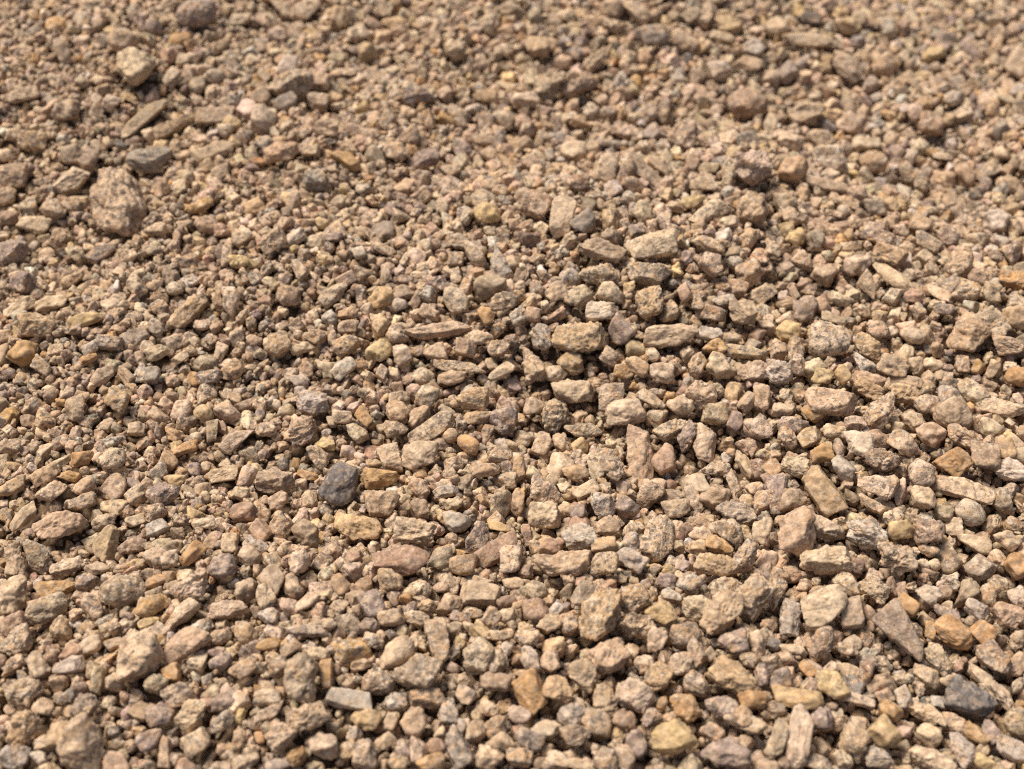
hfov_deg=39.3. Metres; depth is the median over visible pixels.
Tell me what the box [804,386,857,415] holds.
stone
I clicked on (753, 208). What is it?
stone
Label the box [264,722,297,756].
stone
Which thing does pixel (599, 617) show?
stone
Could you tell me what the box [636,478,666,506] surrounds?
stone
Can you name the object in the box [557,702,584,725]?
stone
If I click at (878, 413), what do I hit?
stone
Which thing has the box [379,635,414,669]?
stone
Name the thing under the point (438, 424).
stone
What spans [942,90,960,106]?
stone
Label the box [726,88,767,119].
stone
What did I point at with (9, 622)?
stone
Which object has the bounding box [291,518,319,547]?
stone
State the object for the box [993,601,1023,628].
stone
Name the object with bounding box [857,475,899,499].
stone
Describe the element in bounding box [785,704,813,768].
stone
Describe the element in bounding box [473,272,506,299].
stone
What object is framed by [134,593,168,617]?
stone
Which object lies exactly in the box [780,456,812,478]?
stone
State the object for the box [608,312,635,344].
stone
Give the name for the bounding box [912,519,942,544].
stone
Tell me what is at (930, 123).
stone
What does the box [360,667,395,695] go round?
stone
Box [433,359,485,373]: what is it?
stone
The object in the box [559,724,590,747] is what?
stone
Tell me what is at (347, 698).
stone
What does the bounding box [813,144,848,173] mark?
stone
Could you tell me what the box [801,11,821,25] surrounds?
stone
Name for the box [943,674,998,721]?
stone
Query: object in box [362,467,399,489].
stone
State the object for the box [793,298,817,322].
stone
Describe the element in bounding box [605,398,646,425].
stone
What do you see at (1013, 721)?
stone
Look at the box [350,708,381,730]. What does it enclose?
stone
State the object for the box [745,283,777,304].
stone
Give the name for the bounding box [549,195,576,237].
stone
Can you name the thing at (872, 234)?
stone
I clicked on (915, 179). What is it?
stone
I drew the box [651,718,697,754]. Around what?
stone
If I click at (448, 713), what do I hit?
stone
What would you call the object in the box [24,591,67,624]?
stone
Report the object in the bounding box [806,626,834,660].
stone
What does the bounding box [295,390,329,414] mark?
stone
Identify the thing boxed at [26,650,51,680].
stone
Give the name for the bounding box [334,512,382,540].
stone
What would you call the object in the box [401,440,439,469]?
stone
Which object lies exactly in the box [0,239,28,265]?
stone
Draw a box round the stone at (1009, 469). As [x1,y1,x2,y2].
[993,456,1023,481]
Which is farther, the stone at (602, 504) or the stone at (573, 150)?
the stone at (573, 150)
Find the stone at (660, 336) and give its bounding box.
[643,323,698,348]
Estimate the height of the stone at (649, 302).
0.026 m
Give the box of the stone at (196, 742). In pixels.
[180,726,210,758]
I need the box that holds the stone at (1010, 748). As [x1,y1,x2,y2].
[996,734,1023,762]
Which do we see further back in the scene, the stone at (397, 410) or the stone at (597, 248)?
the stone at (597, 248)
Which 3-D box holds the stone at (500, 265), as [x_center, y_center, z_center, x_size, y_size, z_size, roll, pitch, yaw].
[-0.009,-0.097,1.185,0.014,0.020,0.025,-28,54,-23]
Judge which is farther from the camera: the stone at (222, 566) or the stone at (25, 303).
the stone at (25, 303)
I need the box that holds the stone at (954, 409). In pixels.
[933,396,972,428]
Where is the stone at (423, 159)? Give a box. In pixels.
[407,148,438,169]
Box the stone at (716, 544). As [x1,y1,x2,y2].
[705,535,733,555]
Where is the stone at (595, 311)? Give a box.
[585,300,618,321]
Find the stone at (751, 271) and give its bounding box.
[735,257,764,287]
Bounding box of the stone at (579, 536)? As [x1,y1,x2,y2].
[561,523,596,550]
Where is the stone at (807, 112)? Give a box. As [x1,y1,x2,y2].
[787,102,823,124]
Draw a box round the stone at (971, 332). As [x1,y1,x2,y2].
[946,312,991,352]
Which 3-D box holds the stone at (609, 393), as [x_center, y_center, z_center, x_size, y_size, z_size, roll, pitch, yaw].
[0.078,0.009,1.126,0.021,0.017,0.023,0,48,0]
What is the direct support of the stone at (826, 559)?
on the gravel
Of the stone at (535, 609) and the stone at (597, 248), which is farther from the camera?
the stone at (597, 248)
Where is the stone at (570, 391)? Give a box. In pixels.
[551,379,593,402]
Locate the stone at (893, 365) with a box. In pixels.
[876,353,909,377]
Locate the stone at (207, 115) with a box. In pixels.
[195,107,234,123]
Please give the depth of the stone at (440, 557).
1.00 m
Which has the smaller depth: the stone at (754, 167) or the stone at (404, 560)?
the stone at (404, 560)
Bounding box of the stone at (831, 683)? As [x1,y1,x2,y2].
[815,669,850,700]
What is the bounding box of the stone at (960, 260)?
[944,245,973,277]
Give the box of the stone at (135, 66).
[115,47,156,85]
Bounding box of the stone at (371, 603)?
[357,589,386,617]
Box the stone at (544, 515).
[528,501,560,529]
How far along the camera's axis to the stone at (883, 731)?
0.91 m
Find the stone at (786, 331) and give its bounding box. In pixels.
[774,320,801,342]
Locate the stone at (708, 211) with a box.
[687,199,731,223]
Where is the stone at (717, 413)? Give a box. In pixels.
[701,401,730,425]
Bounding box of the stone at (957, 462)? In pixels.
[931,447,973,476]
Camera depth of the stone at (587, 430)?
1.11 m
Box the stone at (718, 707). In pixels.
[704,695,738,720]
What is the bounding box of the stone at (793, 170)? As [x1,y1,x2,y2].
[776,156,808,183]
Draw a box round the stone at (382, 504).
[363,489,400,518]
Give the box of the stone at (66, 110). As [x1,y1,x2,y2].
[51,98,81,122]
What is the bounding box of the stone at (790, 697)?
[771,684,823,709]
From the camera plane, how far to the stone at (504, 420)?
1.10 m
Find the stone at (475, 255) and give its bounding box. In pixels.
[464,240,485,266]
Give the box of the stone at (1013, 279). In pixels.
[998,269,1023,288]
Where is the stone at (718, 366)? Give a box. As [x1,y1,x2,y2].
[706,351,736,379]
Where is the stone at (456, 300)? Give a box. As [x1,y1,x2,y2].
[443,286,468,315]
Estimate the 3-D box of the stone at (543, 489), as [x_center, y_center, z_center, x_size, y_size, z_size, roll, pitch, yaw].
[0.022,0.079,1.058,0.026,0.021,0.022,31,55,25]
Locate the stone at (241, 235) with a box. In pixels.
[231,225,252,246]
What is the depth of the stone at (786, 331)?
1.15 m
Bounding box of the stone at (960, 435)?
[947,423,982,449]
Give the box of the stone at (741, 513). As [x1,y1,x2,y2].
[715,499,759,526]
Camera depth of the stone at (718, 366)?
1.12 m
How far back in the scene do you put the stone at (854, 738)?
0.90 m
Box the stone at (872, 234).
[859,227,897,245]
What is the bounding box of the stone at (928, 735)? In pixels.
[914,722,942,748]
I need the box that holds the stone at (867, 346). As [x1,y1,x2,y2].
[855,331,880,360]
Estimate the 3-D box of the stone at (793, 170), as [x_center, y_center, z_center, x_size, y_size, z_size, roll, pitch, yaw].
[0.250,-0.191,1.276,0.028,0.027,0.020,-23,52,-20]
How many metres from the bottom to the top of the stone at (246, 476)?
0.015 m
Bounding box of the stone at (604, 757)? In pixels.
[591,746,618,768]
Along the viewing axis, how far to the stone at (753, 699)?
0.92 m
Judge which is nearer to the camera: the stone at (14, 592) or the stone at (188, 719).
the stone at (188, 719)
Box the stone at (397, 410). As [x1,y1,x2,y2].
[385,399,409,424]
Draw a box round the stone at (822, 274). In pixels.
[810,262,837,286]
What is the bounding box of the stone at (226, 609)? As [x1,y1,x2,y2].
[207,599,249,619]
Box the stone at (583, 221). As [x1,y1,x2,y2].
[569,206,595,232]
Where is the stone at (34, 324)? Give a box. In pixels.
[17,312,56,336]
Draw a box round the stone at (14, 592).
[0,574,28,614]
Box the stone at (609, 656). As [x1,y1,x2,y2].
[585,637,630,674]
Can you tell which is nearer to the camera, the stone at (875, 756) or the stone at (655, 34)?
the stone at (875, 756)
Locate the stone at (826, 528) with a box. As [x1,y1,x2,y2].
[814,514,845,540]
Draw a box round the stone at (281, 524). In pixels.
[268,510,293,539]
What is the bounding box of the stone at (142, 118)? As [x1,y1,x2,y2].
[120,99,168,137]
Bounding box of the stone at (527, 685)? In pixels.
[511,668,548,716]
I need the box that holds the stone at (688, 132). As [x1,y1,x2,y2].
[674,117,700,149]
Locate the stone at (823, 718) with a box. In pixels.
[811,705,833,731]
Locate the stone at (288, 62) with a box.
[278,54,298,74]
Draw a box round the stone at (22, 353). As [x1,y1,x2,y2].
[6,340,38,367]
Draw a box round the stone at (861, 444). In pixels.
[843,430,876,457]
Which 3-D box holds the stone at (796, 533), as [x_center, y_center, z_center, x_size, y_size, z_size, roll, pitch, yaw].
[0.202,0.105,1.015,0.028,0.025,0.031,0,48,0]
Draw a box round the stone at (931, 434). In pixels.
[915,422,946,447]
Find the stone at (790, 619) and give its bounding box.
[779,598,800,636]
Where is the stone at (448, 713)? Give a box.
[438,698,458,724]
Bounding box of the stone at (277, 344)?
[263,331,290,357]
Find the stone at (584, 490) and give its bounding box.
[572,479,600,500]
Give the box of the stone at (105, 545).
[92,524,119,563]
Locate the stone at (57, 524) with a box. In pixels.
[31,510,88,538]
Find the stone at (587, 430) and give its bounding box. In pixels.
[564,422,602,437]
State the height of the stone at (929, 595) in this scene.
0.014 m
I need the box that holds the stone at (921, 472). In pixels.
[908,459,935,486]
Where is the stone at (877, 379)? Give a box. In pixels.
[849,370,886,386]
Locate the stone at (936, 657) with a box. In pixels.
[923,644,953,676]
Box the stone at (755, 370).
[736,360,767,381]
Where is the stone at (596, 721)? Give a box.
[581,707,611,736]
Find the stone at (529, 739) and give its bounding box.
[515,726,544,752]
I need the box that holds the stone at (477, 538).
[465,521,489,553]
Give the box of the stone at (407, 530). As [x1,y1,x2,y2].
[392,516,436,546]
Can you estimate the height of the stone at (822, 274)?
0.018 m
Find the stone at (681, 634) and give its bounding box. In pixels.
[669,621,699,649]
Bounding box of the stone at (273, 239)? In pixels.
[259,225,287,254]
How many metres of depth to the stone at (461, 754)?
0.90 m
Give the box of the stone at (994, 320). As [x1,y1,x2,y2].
[976,305,1011,336]
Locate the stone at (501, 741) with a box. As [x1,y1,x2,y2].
[485,731,514,751]
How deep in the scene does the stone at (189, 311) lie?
1.16 m
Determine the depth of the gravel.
1.16 m
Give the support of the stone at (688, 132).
on the gravel
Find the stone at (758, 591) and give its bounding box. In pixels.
[735,574,777,622]
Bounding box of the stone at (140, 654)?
[116,627,164,684]
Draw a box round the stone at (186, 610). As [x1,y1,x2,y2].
[165,597,200,628]
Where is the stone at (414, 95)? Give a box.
[402,86,434,105]
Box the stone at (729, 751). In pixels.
[700,736,751,767]
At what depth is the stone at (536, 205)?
1.21 m
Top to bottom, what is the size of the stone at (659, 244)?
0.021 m
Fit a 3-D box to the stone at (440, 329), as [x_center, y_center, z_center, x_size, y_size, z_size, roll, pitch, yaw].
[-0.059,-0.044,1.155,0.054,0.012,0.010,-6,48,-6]
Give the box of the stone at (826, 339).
[808,320,852,356]
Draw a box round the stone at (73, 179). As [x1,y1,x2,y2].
[52,166,90,193]
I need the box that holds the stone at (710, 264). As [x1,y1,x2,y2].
[698,251,723,276]
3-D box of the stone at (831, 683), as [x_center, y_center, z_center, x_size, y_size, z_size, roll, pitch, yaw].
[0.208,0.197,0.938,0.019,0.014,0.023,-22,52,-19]
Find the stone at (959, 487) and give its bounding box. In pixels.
[929,475,995,504]
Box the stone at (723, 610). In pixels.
[699,588,744,635]
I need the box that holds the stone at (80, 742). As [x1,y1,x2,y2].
[56,712,105,768]
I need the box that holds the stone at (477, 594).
[460,580,501,607]
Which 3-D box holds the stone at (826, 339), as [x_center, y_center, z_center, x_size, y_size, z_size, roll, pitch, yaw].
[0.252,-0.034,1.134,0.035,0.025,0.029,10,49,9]
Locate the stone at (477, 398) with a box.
[456,385,489,410]
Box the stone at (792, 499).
[779,488,807,512]
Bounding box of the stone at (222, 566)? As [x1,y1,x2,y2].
[207,553,238,578]
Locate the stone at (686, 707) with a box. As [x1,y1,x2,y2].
[669,693,702,722]
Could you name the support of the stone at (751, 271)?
on the gravel
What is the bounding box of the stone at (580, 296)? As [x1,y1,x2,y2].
[563,284,593,308]
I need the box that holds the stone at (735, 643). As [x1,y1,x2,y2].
[718,628,749,656]
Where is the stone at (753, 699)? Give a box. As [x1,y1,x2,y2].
[737,690,767,709]
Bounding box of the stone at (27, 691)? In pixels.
[3,676,44,707]
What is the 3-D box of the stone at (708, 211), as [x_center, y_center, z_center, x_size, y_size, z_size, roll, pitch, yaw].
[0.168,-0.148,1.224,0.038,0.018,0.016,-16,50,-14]
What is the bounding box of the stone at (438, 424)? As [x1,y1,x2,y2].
[407,411,454,442]
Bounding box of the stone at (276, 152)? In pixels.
[263,141,299,164]
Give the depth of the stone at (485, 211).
1.21 m
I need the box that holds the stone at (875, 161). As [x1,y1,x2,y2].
[859,150,887,173]
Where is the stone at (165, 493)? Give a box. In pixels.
[145,482,178,505]
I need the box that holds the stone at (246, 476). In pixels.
[235,464,256,486]
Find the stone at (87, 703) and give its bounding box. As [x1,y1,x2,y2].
[70,693,97,717]
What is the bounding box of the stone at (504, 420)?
[488,406,517,435]
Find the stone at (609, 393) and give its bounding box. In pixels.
[598,382,624,411]
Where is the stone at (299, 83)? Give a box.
[268,69,313,103]
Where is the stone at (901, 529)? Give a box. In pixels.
[888,519,914,540]
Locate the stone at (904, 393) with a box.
[887,383,920,405]
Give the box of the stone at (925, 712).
[907,701,947,726]
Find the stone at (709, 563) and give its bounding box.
[693,552,734,575]
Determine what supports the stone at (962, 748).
on the gravel
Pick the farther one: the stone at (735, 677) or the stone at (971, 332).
the stone at (971, 332)
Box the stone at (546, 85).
[533,70,565,102]
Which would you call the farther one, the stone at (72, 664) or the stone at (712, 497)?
the stone at (712, 497)
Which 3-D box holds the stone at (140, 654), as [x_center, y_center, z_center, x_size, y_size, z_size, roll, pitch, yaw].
[-0.243,0.177,0.931,0.033,0.029,0.031,-19,51,-17]
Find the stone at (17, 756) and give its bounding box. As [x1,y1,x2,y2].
[0,744,31,768]
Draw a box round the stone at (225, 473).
[207,464,238,483]
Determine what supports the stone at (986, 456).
on the gravel
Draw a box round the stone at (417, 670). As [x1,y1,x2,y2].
[392,653,442,689]
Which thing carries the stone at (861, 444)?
on the gravel
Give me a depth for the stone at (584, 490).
1.05 m
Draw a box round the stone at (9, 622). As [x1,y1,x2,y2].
[0,610,27,636]
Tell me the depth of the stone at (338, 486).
1.06 m
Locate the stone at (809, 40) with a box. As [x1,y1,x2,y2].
[781,32,833,47]
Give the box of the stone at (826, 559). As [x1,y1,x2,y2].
[799,544,852,575]
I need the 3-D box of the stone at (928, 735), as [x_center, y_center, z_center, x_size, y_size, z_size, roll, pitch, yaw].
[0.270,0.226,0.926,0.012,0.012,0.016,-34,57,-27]
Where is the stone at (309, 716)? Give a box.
[285,701,330,730]
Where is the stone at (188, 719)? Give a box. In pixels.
[174,699,206,733]
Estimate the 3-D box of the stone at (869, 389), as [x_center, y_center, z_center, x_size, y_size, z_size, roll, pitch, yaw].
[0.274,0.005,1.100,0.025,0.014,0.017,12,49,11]
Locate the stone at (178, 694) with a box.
[160,681,197,708]
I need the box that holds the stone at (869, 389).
[853,376,884,400]
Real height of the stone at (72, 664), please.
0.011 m
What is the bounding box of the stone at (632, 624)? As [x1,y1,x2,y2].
[617,611,656,638]
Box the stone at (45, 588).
[34,580,74,596]
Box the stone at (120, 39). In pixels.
[105,27,137,51]
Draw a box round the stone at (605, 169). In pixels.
[592,155,618,182]
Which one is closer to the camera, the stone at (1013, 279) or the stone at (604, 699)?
the stone at (604, 699)
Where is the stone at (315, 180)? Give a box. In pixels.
[302,168,331,192]
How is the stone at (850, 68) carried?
on the gravel
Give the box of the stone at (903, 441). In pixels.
[886,429,917,456]
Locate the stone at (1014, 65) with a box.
[1003,46,1023,78]
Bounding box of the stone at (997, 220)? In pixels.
[981,208,1010,233]
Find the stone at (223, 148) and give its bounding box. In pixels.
[190,140,232,162]
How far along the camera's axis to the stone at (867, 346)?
1.13 m
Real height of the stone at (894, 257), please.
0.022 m
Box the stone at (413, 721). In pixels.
[400,706,427,738]
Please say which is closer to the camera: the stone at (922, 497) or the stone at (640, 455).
the stone at (922, 497)
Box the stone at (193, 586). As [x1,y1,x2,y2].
[170,570,207,600]
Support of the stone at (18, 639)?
on the gravel
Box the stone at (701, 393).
[685,380,717,409]
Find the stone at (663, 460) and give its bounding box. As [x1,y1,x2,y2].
[651,442,675,475]
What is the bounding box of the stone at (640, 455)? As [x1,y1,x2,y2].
[626,424,654,487]
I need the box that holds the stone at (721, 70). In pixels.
[707,60,733,81]
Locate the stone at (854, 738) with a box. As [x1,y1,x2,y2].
[837,721,869,763]
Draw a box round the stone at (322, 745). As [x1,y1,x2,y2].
[308,730,338,759]
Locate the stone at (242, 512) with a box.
[230,502,257,523]
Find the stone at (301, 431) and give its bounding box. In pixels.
[282,415,318,448]
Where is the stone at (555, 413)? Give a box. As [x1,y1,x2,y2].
[541,398,568,433]
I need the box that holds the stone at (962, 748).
[949,732,976,768]
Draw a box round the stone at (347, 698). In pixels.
[325,687,371,710]
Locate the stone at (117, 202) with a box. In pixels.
[89,166,147,236]
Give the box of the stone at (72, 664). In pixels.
[52,655,85,674]
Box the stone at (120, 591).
[98,574,146,607]
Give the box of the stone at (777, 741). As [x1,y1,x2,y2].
[763,718,789,759]
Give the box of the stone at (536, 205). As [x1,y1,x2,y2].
[522,190,552,220]
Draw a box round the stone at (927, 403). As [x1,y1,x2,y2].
[913,394,940,414]
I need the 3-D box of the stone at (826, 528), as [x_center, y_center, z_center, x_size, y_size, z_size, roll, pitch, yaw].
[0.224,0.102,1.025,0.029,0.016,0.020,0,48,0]
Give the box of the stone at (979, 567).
[964,553,997,580]
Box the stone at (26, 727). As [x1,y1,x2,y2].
[6,709,44,745]
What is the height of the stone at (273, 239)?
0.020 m
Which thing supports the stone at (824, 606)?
on the gravel
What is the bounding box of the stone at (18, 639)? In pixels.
[0,623,32,656]
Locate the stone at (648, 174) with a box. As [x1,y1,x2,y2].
[628,150,661,190]
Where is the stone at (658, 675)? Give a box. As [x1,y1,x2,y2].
[643,661,673,691]
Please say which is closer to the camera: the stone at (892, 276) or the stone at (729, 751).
the stone at (729, 751)
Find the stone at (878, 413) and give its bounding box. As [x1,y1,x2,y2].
[862,392,894,430]
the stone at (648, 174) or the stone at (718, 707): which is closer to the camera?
the stone at (718, 707)
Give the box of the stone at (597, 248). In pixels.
[577,237,626,262]
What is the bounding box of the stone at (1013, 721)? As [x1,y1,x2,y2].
[1003,706,1023,738]
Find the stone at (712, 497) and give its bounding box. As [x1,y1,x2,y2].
[699,484,730,509]
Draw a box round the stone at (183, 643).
[163,626,212,664]
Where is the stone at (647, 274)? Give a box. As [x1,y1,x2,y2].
[627,262,672,285]
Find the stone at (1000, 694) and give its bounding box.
[979,680,1013,710]
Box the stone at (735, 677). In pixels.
[706,654,756,694]
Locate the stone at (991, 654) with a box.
[975,639,1012,674]
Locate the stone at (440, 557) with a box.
[427,547,453,569]
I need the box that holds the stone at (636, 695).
[615,676,654,713]
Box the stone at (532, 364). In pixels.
[521,347,544,384]
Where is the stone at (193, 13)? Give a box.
[177,0,216,28]
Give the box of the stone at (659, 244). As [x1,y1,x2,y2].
[624,228,678,259]
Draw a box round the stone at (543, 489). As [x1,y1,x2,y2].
[529,472,561,502]
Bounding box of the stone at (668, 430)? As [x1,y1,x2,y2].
[652,418,686,441]
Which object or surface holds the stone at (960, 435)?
on the gravel
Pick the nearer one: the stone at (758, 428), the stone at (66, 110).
the stone at (758, 428)
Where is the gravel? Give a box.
[0,0,1023,768]
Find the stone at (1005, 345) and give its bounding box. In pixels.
[992,335,1023,355]
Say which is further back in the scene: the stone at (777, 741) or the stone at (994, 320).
the stone at (994, 320)
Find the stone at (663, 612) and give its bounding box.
[644,600,677,624]
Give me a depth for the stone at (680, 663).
0.93 m
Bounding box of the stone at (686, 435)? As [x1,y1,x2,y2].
[677,419,696,452]
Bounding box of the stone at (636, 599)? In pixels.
[619,583,651,613]
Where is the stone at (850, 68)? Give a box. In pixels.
[832,52,864,83]
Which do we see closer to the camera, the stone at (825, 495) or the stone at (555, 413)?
the stone at (825, 495)
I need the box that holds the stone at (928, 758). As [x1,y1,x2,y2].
[907,744,957,768]
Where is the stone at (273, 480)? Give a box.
[254,467,294,494]
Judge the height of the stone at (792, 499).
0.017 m
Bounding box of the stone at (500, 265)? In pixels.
[490,249,513,278]
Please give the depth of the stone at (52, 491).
1.04 m
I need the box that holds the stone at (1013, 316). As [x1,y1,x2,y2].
[1002,305,1023,329]
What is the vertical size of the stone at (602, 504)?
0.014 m
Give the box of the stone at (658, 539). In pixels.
[639,514,675,563]
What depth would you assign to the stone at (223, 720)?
0.90 m
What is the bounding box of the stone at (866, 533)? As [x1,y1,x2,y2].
[846,518,888,550]
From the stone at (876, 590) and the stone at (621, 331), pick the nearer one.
the stone at (876, 590)
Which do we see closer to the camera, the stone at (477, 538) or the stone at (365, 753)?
the stone at (365, 753)
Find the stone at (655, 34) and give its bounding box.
[640,24,668,45]
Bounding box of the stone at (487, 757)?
[475,744,504,768]
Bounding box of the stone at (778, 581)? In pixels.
[769,573,787,610]
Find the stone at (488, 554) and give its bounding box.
[474,530,517,567]
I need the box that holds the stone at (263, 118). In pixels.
[250,103,276,135]
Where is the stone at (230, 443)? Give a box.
[218,430,254,453]
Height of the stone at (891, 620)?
0.024 m
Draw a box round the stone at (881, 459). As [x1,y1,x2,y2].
[865,448,899,471]
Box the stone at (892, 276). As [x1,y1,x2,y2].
[873,262,913,290]
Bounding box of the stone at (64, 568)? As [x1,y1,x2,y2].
[49,555,88,579]
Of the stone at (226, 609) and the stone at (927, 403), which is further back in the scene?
the stone at (927, 403)
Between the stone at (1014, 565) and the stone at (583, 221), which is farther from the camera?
the stone at (583, 221)
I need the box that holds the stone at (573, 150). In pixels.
[560,140,586,162]
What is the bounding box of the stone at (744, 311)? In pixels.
[729,298,758,324]
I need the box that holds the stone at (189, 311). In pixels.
[166,294,207,328]
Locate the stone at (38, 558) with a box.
[23,539,52,574]
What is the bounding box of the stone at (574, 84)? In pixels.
[560,70,597,102]
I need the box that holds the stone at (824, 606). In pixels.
[800,584,847,631]
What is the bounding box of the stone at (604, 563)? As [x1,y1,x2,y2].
[590,551,618,574]
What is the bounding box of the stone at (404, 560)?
[371,544,430,576]
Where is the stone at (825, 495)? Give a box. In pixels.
[801,465,848,517]
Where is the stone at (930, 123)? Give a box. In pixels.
[917,110,943,137]
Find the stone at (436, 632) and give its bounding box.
[424,617,449,662]
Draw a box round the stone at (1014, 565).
[1004,552,1023,580]
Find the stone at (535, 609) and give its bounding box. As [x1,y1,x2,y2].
[522,598,548,620]
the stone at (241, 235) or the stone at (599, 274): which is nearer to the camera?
the stone at (599, 274)
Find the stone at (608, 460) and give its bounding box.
[589,447,625,480]
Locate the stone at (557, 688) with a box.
[542,675,573,704]
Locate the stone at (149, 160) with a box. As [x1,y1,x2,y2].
[125,145,172,173]
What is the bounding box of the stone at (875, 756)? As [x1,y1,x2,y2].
[864,745,894,768]
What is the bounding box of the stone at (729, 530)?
[714,518,743,545]
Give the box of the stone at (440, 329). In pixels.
[404,320,471,339]
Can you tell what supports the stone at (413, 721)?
on the gravel
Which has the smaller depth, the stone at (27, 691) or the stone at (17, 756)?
the stone at (17, 756)
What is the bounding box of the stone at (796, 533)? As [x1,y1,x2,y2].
[777,505,815,556]
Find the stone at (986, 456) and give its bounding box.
[970,440,1000,471]
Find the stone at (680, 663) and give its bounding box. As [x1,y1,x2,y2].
[669,651,692,675]
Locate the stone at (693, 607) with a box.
[682,595,709,622]
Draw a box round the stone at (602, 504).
[590,491,615,516]
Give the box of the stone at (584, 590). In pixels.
[570,579,596,606]
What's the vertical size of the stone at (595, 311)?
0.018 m
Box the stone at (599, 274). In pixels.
[578,263,620,285]
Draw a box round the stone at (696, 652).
[687,635,707,669]
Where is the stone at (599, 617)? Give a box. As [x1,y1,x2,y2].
[577,588,621,640]
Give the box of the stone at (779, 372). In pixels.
[765,359,792,384]
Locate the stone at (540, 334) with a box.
[529,323,551,350]
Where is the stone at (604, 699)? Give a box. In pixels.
[592,683,617,716]
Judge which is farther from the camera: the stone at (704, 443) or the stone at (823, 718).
the stone at (704, 443)
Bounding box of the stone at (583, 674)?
[568,658,598,693]
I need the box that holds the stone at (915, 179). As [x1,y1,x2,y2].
[900,161,933,192]
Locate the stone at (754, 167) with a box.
[734,148,773,185]
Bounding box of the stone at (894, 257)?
[873,240,908,270]
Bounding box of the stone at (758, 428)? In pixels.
[743,417,773,439]
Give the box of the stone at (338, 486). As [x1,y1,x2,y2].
[318,462,358,506]
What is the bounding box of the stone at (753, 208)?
[736,193,768,228]
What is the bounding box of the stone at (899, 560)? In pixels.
[877,541,917,575]
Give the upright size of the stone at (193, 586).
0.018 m
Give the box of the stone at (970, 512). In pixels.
[955,498,985,526]
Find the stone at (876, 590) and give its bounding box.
[858,577,891,604]
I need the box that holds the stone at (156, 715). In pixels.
[144,703,175,727]
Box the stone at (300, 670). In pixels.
[283,652,318,703]
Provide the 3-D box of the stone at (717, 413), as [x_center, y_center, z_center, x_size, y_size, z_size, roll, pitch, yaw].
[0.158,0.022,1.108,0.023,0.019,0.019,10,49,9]
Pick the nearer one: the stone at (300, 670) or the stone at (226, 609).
the stone at (300, 670)
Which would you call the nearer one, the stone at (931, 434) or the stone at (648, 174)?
the stone at (931, 434)
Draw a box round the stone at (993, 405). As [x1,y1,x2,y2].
[976,396,1023,416]
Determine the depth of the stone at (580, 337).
1.14 m
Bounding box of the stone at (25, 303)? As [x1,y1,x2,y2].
[3,296,34,316]
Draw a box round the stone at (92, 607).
[81,592,103,620]
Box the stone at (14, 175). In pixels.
[0,163,28,188]
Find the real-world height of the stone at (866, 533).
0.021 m
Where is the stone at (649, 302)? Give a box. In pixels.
[635,285,664,319]
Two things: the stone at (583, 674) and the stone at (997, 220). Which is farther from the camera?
the stone at (997, 220)
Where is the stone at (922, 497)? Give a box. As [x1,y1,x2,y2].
[910,485,935,508]
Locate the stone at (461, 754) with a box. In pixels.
[444,724,474,768]
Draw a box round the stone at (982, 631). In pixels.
[969,619,999,643]
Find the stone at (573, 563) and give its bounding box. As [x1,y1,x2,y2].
[533,549,590,576]
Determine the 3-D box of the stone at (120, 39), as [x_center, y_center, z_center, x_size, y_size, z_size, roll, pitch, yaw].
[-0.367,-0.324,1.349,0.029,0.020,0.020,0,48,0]
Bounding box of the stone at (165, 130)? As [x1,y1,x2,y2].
[151,112,194,139]
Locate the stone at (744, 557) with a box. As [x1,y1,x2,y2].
[731,538,756,573]
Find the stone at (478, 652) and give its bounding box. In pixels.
[462,636,494,674]
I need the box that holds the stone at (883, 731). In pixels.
[866,713,901,747]
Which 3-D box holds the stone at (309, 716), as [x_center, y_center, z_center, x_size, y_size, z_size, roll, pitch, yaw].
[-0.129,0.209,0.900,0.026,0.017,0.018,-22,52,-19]
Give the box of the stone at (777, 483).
[764,473,788,514]
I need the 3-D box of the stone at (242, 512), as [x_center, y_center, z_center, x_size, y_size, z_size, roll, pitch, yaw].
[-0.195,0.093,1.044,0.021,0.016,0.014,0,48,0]
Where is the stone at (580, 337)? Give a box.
[551,321,608,352]
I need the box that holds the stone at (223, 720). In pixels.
[210,709,235,733]
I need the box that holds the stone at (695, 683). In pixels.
[683,669,710,698]
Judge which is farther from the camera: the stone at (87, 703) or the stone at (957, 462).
the stone at (957, 462)
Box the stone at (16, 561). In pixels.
[4,540,27,574]
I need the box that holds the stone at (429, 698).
[408,687,445,708]
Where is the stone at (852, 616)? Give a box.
[841,595,864,630]
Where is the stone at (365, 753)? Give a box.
[352,738,377,768]
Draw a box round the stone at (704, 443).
[692,423,716,462]
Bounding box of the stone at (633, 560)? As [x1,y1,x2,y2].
[617,547,649,573]
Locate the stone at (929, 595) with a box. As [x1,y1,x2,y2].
[915,584,942,606]
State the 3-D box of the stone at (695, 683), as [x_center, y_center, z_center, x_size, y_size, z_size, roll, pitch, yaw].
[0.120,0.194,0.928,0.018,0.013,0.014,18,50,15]
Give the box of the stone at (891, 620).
[871,598,923,661]
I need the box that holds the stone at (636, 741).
[625,728,647,757]
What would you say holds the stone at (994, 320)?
on the gravel
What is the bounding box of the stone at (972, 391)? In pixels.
[957,378,990,405]
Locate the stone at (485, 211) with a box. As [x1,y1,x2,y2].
[474,201,500,222]
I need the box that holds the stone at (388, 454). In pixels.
[376,442,403,472]
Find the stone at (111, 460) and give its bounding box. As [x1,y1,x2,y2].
[96,447,126,472]
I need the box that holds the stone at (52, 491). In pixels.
[35,480,67,501]
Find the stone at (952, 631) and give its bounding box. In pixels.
[934,614,972,650]
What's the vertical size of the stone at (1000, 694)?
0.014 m

